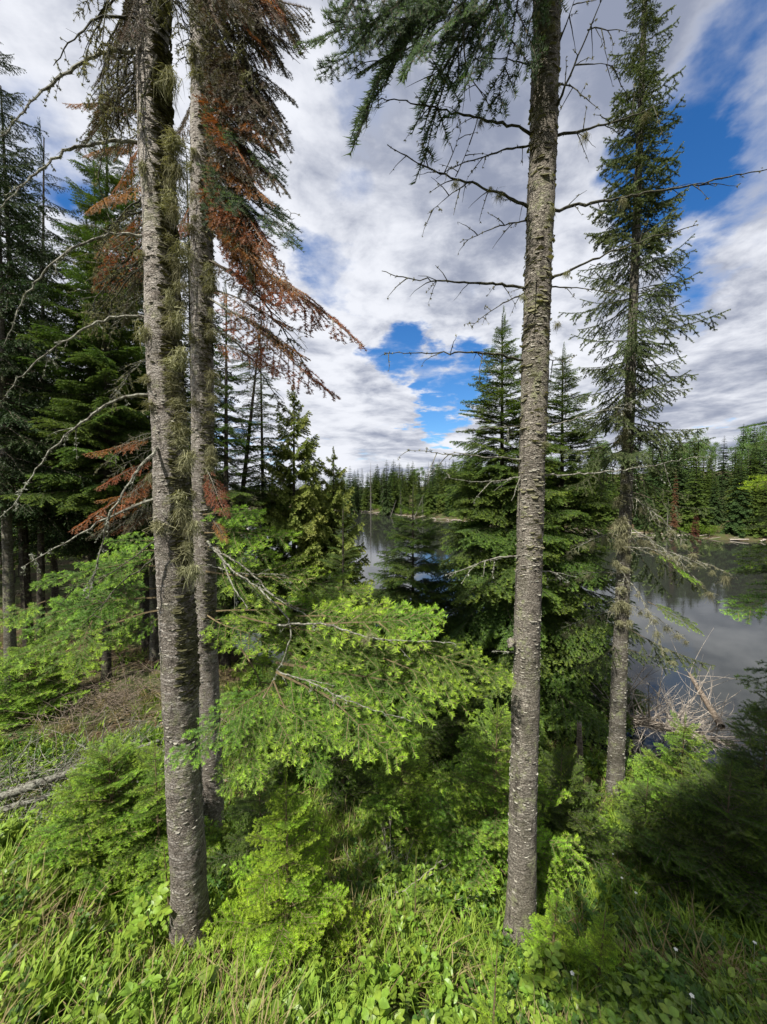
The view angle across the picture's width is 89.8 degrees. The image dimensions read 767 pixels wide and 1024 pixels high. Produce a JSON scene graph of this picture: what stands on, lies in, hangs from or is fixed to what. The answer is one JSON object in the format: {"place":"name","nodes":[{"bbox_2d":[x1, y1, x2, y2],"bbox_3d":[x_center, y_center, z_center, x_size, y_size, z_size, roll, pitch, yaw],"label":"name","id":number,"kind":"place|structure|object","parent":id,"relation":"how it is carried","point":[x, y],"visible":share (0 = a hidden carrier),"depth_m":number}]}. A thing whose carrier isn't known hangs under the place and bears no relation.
{"place":"outdoors","nodes":[
{"label":"outdoors","id":0,"kind":"place"},
{"bbox_2d":[0,471,766,1023],"bbox_3d":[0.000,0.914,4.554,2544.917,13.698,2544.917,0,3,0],"label":"ground","id":1,"kind":"structure","parent":0,"point":[122,669],"depth_m":6.17},
{"bbox_2d":[0,85,86,650],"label":"forest spruce","id":2,"kind":"object","parent":1,"relation":"on","point":[26,597],"visible":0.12,"depth_m":7.77},
{"bbox_2d":[0,638,91,728],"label":"fir sapling","id":3,"kind":"object","parent":1,"relation":"on","point":[43,689],"visible":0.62,"depth_m":5.64},
{"bbox_2d":[0,264,96,615],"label":"forest spruce","id":4,"kind":"object","parent":1,"relation":"on","point":[52,558],"visible":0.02,"depth_m":10.03},
{"bbox_2d":[0,42,112,695],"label":"spruce tree","id":5,"kind":"object","parent":1,"relation":"on","point":[11,437],"visible":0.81,"depth_m":5.86},
{"bbox_2d":[0,117,112,649],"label":"spruce tree","id":6,"kind":"object","parent":1,"relation":"on","point":[42,535],"visible":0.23,"depth_m":7.30},
{"bbox_2d":[13,219,134,637],"bbox_3d":[-6.457,-1.729,8.445,2.698,9.135,2.558,0,3,0],"label":"spruce tree","id":7,"kind":"object","parent":1,"relation":"on","point":[89,550],"visible":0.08,"depth_m":8.01},
{"bbox_2d":[1,85,152,684],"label":"fir tree","id":8,"kind":"object","parent":1,"relation":"on","point":[81,407],"visible":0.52,"depth_m":5.96},
{"bbox_2d":[31,163,137,631],"bbox_3d":[-6.357,-2.402,8.636,2.564,10.573,2.298,-3,4,-41],"label":"forest spruce","id":9,"kind":"object","parent":1,"relation":"on","point":[64,529],"visible":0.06,"depth_m":8.17},
{"bbox_2d":[0,653,219,763],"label":"brush pile","id":10,"kind":"object","parent":1,"relation":"on","point":[104,694],"visible":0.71,"depth_m":5.71},
{"bbox_2d":[17,733,211,903],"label":"fir sapling","id":11,"kind":"object","parent":1,"relation":"on","point":[96,832],"visible":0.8,"depth_m":2.96},
{"bbox_2d":[0,704,233,826],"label":"brush pile","id":12,"kind":"object","parent":1,"relation":"on","point":[12,792],"visible":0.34,"depth_m":4.09},
{"bbox_2d":[0,0,255,949],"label":"fir tree","id":13,"kind":"object","parent":1,"relation":"on","point":[147,34],"visible":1,"depth_m":2.22},
{"bbox_2d":[111,342,147,608],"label":"forest spruce","id":14,"kind":"object","parent":1,"relation":"on","point":[136,587],"depth_m":10.84},
{"bbox_2d":[73,151,191,650],"bbox_3d":[-5.034,-2.175,7.867,2.503,10.279,2.793,1,3,11],"label":"forest spruce","id":15,"kind":"object","parent":1,"relation":"on","point":[144,605],"visible":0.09,"depth_m":7.64},
{"bbox_2d":[90,298,191,660],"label":"fir tree","id":16,"kind":"object","parent":1,"relation":"on","point":[154,647],"visible":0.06,"depth_m":7.40},
{"bbox_2d":[124,880,171,956],"bbox_3d":[-1.403,2.503,2.318,0.279,0.322,0.294,0,3,0],"label":"raspberry shoot","id":17,"kind":"object","parent":1,"relation":"on","point":[140,922],"visible":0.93,"depth_m":2.34},
{"bbox_2d":[99,727,219,919],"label":"fir sapling","id":18,"kind":"object","parent":1,"relation":"on","point":[146,853],"visible":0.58,"depth_m":2.89},
{"bbox_2d":[150,838,169,919],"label":"fir sapling","id":19,"kind":"object","parent":1,"relation":"on","point":[161,872],"visible":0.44,"depth_m":2.58},
{"bbox_2d":[142,153,247,541],"bbox_3d":[-4.580,-2.598,9.325,2.572,11.639,2.956,2,3,30],"label":"forest spruce","id":20,"kind":"object","parent":1,"relation":"on","point":[187,346],"visible":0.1,"depth_m":9.24},
{"bbox_2d":[182,964,219,1001],"bbox_3d":[-0.938,2.471,1.979,0.133,0.209,0.220,0,3,0],"label":"leafy plant","id":21,"kind":"object","parent":1,"relation":"on","point":[211,970],"visible":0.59,"depth_m":2.00},
{"bbox_2d":[154,282,289,668],"bbox_3d":[-2.836,-0.605,7.132,2.289,7.197,2.462,0,3,0],"label":"fir tree","id":22,"kind":"object","parent":1,"relation":"on","point":[226,655],"visible":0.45,"depth_m":7.11},
{"bbox_2d":[230,998,261,1023],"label":"leafy plant","id":23,"kind":"object","parent":1,"relation":"on","point":[255,1003],"visible":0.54,"depth_m":1.85},
{"bbox_2d":[220,702,274,779],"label":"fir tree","id":24,"kind":"object","parent":1,"relation":"on","point":[233,725],"visible":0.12,"depth_m":5.28},
{"bbox_2d":[214,344,287,650],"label":"spruce tree","id":25,"kind":"object","parent":1,"relation":"on","point":[245,465],"visible":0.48,"depth_m":7.70},
{"bbox_2d":[218,336,299,657],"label":"forest spruce","id":26,"kind":"object","parent":1,"relation":"on","point":[263,485],"visible":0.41,"depth_m":8.13},
{"bbox_2d":[206,758,312,908],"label":"fir sapling","id":27,"kind":"object","parent":1,"relation":"on","point":[246,820],"visible":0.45,"depth_m":3.08},
{"bbox_2d":[260,990,295,1023],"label":"leafy plant","id":28,"kind":"object","parent":1,"relation":"on","point":[288,1001],"visible":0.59,"depth_m":1.86},
{"bbox_2d":[232,653,336,795],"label":"fir sapling","id":29,"kind":"object","parent":1,"relation":"on","point":[273,763],"visible":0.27,"depth_m":5.07},
{"bbox_2d":[200,759,370,983],"bbox_3d":[-0.628,2.217,2.503,1.111,1.331,1.072,0,3,0],"label":"fir sapling","id":30,"kind":"object","parent":1,"relation":"on","point":[287,865],"visible":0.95,"depth_m":2.41},
{"bbox_2d":[249,386,341,663],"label":"fir tree","id":31,"kind":"object","parent":1,"relation":"on","point":[304,499],"visible":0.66,"depth_m":8.15},
{"bbox_2d":[292,965,325,1007],"bbox_3d":[-0.401,2.574,2.040,0.208,0.187,0.160,0,3,0],"label":"leafy plant","id":32,"kind":"object","parent":1,"relation":"on","point":[307,981],"visible":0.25,"depth_m":2.06},
{"bbox_2d":[277,446,375,671],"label":"fir tree","id":33,"kind":"object","parent":1,"relation":"on","point":[329,512],"visible":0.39,"depth_m":8.85},
{"bbox_2d":[164,0,516,830],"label":"fir tree","id":34,"kind":"object","parent":1,"relation":"on","point":[232,82],"visible":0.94,"depth_m":3.27},
{"bbox_2d":[300,664,400,826],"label":"fir sapling","id":35,"kind":"object","parent":1,"relation":"on","point":[363,779],"visible":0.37,"depth_m":4.82},
{"bbox_2d":[345,468,357,512],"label":"spruce","id":36,"kind":"object","parent":1,"relation":"on","point":[352,509],"visible":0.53,"depth_m":89.60},
{"bbox_2d":[301,499,403,729],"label":"fir tree","id":37,"kind":"object","parent":1,"relation":"on","point":[342,555],"visible":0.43,"depth_m":6.63},
{"bbox_2d":[354,470,361,512],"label":"spruce","id":38,"kind":"object","parent":1,"relation":"on","point":[358,503],"visible":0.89,"depth_m":91.61},
{"bbox_2d":[333,988,393,1023],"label":"raspberry shoot","id":39,"kind":"object","parent":1,"relation":"on","point":[382,1001],"visible":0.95,"depth_m":1.85},
{"bbox_2d":[360,487,369,510],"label":"conifer","id":40,"kind":"object","parent":1,"relation":"on","point":[366,497],"visible":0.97,"depth_m":96.54},
{"bbox_2d":[368,482,379,508],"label":"conifer","id":41,"kind":"object","parent":1,"relation":"on","point":[374,499],"visible":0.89,"depth_m":97.18},
{"bbox_2d":[0,625,766,1023],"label":"leafy herbs","id":42,"kind":"object","parent":1,"relation":"on","point":[526,993],"visible":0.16,"depth_m":2.18},
{"bbox_2d":[0,620,766,1023],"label":"grass","id":43,"kind":"structure","parent":1,"relation":"on","point":[332,952],"depth_m":2.56},
{"bbox_2d":[0,622,766,1023],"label":"three leaved herbs","id":44,"kind":"object","parent":1,"relation":"on","point":[700,992],"visible":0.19,"depth_m":2.77},
{"bbox_2d":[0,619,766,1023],"bbox_3d":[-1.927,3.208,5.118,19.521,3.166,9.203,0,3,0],"label":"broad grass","id":45,"kind":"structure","parent":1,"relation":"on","point":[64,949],"depth_m":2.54},
{"bbox_2d":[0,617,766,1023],"bbox_3d":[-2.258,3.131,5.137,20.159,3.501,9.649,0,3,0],"label":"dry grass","id":46,"kind":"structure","parent":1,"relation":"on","point":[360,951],"depth_m":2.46},
{"bbox_2d":[378,459,393,515],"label":"spruce","id":47,"kind":"object","parent":1,"relation":"on","point":[387,507],"visible":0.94,"depth_m":81.48},
{"bbox_2d":[378,963,401,1001],"bbox_3d":[0.037,2.738,2.201,0.142,0.169,0.186,0,3,0],"label":"leafy plant","id":48,"kind":"object","parent":1,"relation":"on","point":[383,974],"visible":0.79,"depth_m":2.23},
{"bbox_2d":[343,713,444,860],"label":"fir sapling","id":49,"kind":"object","parent":1,"relation":"on","point":[397,812],"visible":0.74,"depth_m":4.06},
{"bbox_2d":[389,475,399,510],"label":"conifer","id":50,"kind":"object","parent":1,"relation":"on","point":[395,496],"visible":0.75,"depth_m":86.26},
{"bbox_2d":[398,486,409,513],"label":"conifer","id":51,"kind":"object","parent":1,"relation":"on","point":[404,502],"visible":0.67,"depth_m":81.89},
{"bbox_2d":[323,809,490,918],"bbox_3d":[0.107,3.163,3.315,1.577,0.999,1.453,0,3,0],"label":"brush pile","id":52,"kind":"object","parent":1,"relation":"on","point":[400,867],"visible":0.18,"depth_m":3.31},
{"bbox_2d":[403,465,414,494],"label":"conifer","id":53,"kind":"object","parent":1,"relation":"on","point":[409,483],"visible":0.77,"depth_m":114.92},
{"bbox_2d":[349,482,480,732],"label":"fir tree","id":54,"kind":"object","parent":1,"relation":"on","point":[395,591],"visible":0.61,"depth_m":7.49},
{"bbox_2d":[402,846,432,922],"bbox_3d":[0.238,2.708,2.747,0.301,0.690,0.309,0,3,0],"label":"leafy plant","id":55,"kind":"object","parent":1,"relation":"on","point":[423,894],"visible":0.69,"depth_m":2.75},
{"bbox_2d":[415,477,421,507],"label":"spruce","id":56,"kind":"object","parent":1,"relation":"on","point":[418,499],"visible":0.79,"depth_m":83.25},
{"bbox_2d":[423,485,435,515],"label":"conifer","id":57,"kind":"object","parent":1,"relation":"on","point":[430,504],"visible":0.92,"depth_m":75.13},
{"bbox_2d":[435,473,447,513],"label":"conifer","id":58,"kind":"object","parent":1,"relation":"on","point":[441,506],"visible":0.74,"depth_m":73.21},
{"bbox_2d":[442,475,455,516],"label":"spruce","id":59,"kind":"object","parent":1,"relation":"on","point":[447,514],"visible":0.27,"depth_m":69.82},
{"bbox_2d":[397,640,511,808],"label":"fir sapling","id":60,"kind":"object","parent":1,"relation":"on","point":[445,730],"visible":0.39,"depth_m":5.99},
{"bbox_2d":[476,935,507,1023],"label":"leafy plant","id":61,"kind":"object","parent":1,"relation":"on","point":[499,1007],"visible":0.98,"depth_m":1.89},
{"bbox_2d":[242,508,765,570],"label":"driftwood","id":62,"kind":"object","parent":1,"relation":"on","point":[573,528],"visible":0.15,"depth_m":45.27},
{"bbox_2d":[420,698,589,921],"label":"fir sapling","id":63,"kind":"object","parent":1,"relation":"on","point":[488,837],"visible":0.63,"depth_m":3.34},
{"bbox_2d":[398,305,634,768],"bbox_3d":[2.555,0.332,7.941,4.797,9.005,4.475,0,3,0],"label":"fir tree","id":64,"kind":"object","parent":1,"relation":"on","point":[488,625],"visible":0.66,"depth_m":7.27},
{"bbox_2d":[293,0,766,947],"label":"fir tree","id":65,"kind":"object","parent":1,"relation":"on","point":[541,62],"visible":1,"depth_m":2.43},
{"bbox_2d":[516,941,566,1004],"bbox_3d":[0.913,2.714,2.227,0.316,0.310,0.293,0,3,0],"label":"raspberry shoot","id":66,"kind":"object","parent":1,"relation":"on","point":[557,956],"visible":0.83,"depth_m":2.24},
{"bbox_2d":[520,887,580,993],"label":"fir sapling","id":67,"kind":"object","parent":1,"relation":"on","point":[546,925],"visible":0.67,"depth_m":2.44},
{"bbox_2d":[504,740,630,899],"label":"fir sapling","id":68,"kind":"object","parent":1,"relation":"on","point":[563,817],"visible":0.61,"depth_m":3.73},
{"bbox_2d":[506,341,651,740],"bbox_3d":[4.124,0.683,8.895,3.755,9.069,3.704,0,3,0],"label":"fir tree","id":69,"kind":"object","parent":1,"relation":"on","point":[591,503],"visible":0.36,"depth_m":8.42},
{"bbox_2d":[576,720,583,818],"bbox_3d":[2.457,3.331,4.781,0.142,1.528,0.096,0,3,0],"label":"tree stub","id":70,"kind":"object","parent":1,"relation":"on","point":[579,749],"visible":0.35,"depth_m":4.74},
{"bbox_2d":[567,896,624,1002],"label":"fir sapling","id":71,"kind":"object","parent":1,"relation":"on","point":[609,953],"visible":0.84,"depth_m":2.29},
{"bbox_2d":[599,468,612,518],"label":"spruce","id":72,"kind":"object","parent":1,"relation":"on","point":[606,475],"visible":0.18,"depth_m":51.99},
{"bbox_2d":[601,485,618,522],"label":"conifer","id":73,"kind":"object","parent":1,"relation":"on","point":[608,517],"visible":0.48,"depth_m":49.64},
{"bbox_2d":[613,461,620,497],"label":"conifer","id":74,"kind":"object","parent":1,"relation":"on","point":[618,480],"visible":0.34,"depth_m":63.03},
{"bbox_2d":[599,776,678,880],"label":"fir sapling","id":75,"kind":"object","parent":1,"relation":"on","point":[641,788],"visible":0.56,"depth_m":4.06},
{"bbox_2d":[550,0,734,800],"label":"spruce tree","id":76,"kind":"object","parent":1,"relation":"on","point":[640,162],"visible":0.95,"depth_m":5.28},
{"bbox_2d":[634,482,651,529],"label":"spruce","id":77,"kind":"object","parent":1,"relation":"on","point":[638,525],"visible":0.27,"depth_m":45.98},
{"bbox_2d":[633,466,653,522],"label":"spruce","id":78,"kind":"object","parent":1,"relation":"on","point":[643,479],"visible":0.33,"depth_m":47.56},
{"bbox_2d":[649,452,664,510],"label":"spruce","id":79,"kind":"object","parent":1,"relation":"on","point":[655,478],"visible":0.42,"depth_m":51.05},
{"bbox_2d":[635,998,681,1023],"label":"raspberry shoot","id":80,"kind":"object","parent":1,"relation":"on","point":[645,1018],"visible":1,"depth_m":1.89},
{"bbox_2d":[652,482,673,522],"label":"conifer","id":81,"kind":"object","parent":1,"relation":"on","point":[662,506],"visible":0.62,"depth_m":46.51},
{"bbox_2d":[658,452,675,499],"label":"spruce","id":82,"kind":"object","parent":1,"relation":"on","point":[665,476],"visible":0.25,"depth_m":54.59},
{"bbox_2d":[661,447,683,503],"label":"spruce","id":83,"kind":"object","parent":1,"relation":"on","point":[670,477],"visible":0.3,"depth_m":51.85},
{"bbox_2d":[612,710,735,856],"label":"fir sapling","id":84,"kind":"object","parent":1,"relation":"on","point":[673,767],"visible":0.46,"depth_m":4.86},
{"bbox_2d":[669,479,679,530],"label":"dead tree","id":85,"kind":"object","parent":1,"relation":"on","point":[673,523],"visible":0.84,"depth_m":42.93},
{"bbox_2d":[667,446,687,512],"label":"spruce","id":86,"kind":"object","parent":1,"relation":"on","point":[681,484],"visible":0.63,"depth_m":49.99},
{"bbox_2d":[666,443,692,477],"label":"aspen tree","id":87,"kind":"object","parent":1,"relation":"on","point":[684,455],"visible":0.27,"depth_m":55.70},
{"bbox_2d":[680,441,693,507],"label":"spruce","id":88,"kind":"object","parent":1,"relation":"on","point":[688,474],"visible":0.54,"depth_m":49.72},
{"bbox_2d":[617,752,766,925],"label":"fir sapling","id":89,"kind":"object","parent":1,"relation":"on","point":[706,843],"visible":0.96,"depth_m":3.50},
{"bbox_2d":[682,460,705,520],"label":"spruce","id":90,"kind":"object","parent":1,"relation":"on","point":[693,472],"visible":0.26,"depth_m":45.94},
{"bbox_2d":[677,463,713,532],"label":"conifer","id":91,"kind":"object","parent":1,"relation":"on","point":[687,518],"visible":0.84,"depth_m":42.69},
{"bbox_2d":[690,517,700,541],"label":"dead tree","id":92,"kind":"object","parent":1,"relation":"on","point":[694,531],"visible":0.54,"depth_m":38.56},
{"bbox_2d":[687,443,704,480],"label":"conifer","id":93,"kind":"object","parent":1,"relation":"on","point":[693,461],"visible":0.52,"depth_m":64.91},
{"bbox_2d":[648,631,754,729],"bbox_3d":[6.780,3.425,7.687,1.861,1.691,2.687,0,3,0],"label":"fallen log","id":94,"kind":"object","parent":1,"relation":"on","point":[712,711],"visible":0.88,"depth_m":7.65},
{"bbox_2d":[692,455,713,504],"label":"conifer","id":95,"kind":"object","parent":1,"relation":"on","point":[704,479],"visible":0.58,"depth_m":48.81},
{"bbox_2d":[697,444,719,469],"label":"aspen tree","id":96,"kind":"object","parent":1,"relation":"on","point":[709,452],"visible":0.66,"depth_m":60.78},
{"bbox_2d":[703,459,718,496],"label":"conifer","id":97,"kind":"object","parent":1,"relation":"on","point":[711,465],"visible":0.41,"depth_m":53.73},
{"bbox_2d":[704,469,719,504],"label":"conifer","id":98,"kind":"object","parent":1,"relation":"on","point":[709,478],"visible":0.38,"depth_m":47.30},
{"bbox_2d":[705,476,720,516],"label":"conifer","id":99,"kind":"object","parent":1,"relation":"on","point":[710,492],"visible":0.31,"depth_m":45.44},
{"bbox_2d":[707,472,722,525],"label":"spruce","id":100,"kind":"object","parent":1,"relation":"on","point":[716,519],"visible":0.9,"depth_m":43.80},
{"bbox_2d":[712,435,731,495],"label":"spruce","id":101,"kind":"object","parent":1,"relation":"on","point":[723,467],"visible":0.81,"depth_m":55.88},
{"bbox_2d":[717,472,726,521],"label":"spruce","id":102,"kind":"object","parent":1,"relation":"on","point":[721,502],"visible":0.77,"depth_m":44.31},
{"bbox_2d":[722,448,743,507],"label":"spruce","id":103,"kind":"object","parent":1,"relation":"on","point":[731,477],"visible":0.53,"depth_m":48.77},
{"bbox_2d":[726,444,745,468],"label":"aspen tree","id":104,"kind":"object","parent":1,"relation":"on","point":[732,449],"visible":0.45,"depth_m":58.96},
{"bbox_2d":[719,461,755,537],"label":"spruce","id":105,"kind":"object","parent":1,"relation":"on","point":[735,515],"visible":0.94,"depth_m":40.55},
{"bbox_2d":[724,456,751,517],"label":"conifer","id":106,"kind":"object","parent":1,"relation":"on","point":[731,490],"visible":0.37,"depth_m":45.41},
{"bbox_2d":[711,692,766,861],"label":"fir sapling","id":107,"kind":"object","parent":1,"relation":"on","point":[742,758],"visible":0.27,"depth_m":4.44},
{"bbox_2d":[736,428,747,475],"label":"spruce","id":108,"kind":"object","parent":1,"relation":"on","point":[740,437],"visible":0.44,"depth_m":63.85},
{"bbox_2d":[719,421,766,749],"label":"fir tree","id":109,"kind":"object","parent":1,"relation":"on","point":[763,481],"visible":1,"depth_m":3.50},
{"bbox_2d":[734,426,755,450],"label":"aspen tree","id":110,"kind":"object","parent":1,"relation":"on","point":[747,430],"visible":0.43,"depth_m":73.08},
{"bbox_2d":[728,453,766,517],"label":"conifer","id":111,"kind":"object","parent":1,"relation":"on","point":[750,478],"visible":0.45,"depth_m":45.54},
{"bbox_2d":[731,440,763,475],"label":"aspen tree","id":112,"kind":"object","parent":1,"relation":"on","point":[745,444],"visible":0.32,"depth_m":53.17},
{"bbox_2d":[746,436,762,476],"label":"spruce","id":113,"kind":"object","parent":1,"relation":"on","point":[756,438],"visible":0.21,"depth_m":49.61},
{"bbox_2d":[744,475,766,537],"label":"conifer","id":114,"kind":"object","parent":1,"relation":"on","point":[757,532],"visible":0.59,"depth_m":39.71},
{"bbox_2d":[750,447,766,504],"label":"spruce","id":115,"kind":"object","parent":1,"relation":"on","point":[761,462],"visible":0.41,"depth_m":47.88},
{"bbox_2d":[0,0,766,489],"label":"sky","id":116,"kind":"structure","parent":0,"point":[359,219]},
{"bbox_2d":[219,509,766,767],"bbox_3d":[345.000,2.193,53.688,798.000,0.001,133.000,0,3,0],"label":"water","id":117,"kind":"structure","parent":0,"point":[731,647],"depth_m":14.63},
{"bbox_2d":[563,652,766,765],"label":"fallen tree","id":118,"kind":"object","parent":117,"relation":"in","point":[645,721],"visible":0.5,"depth_m":7.54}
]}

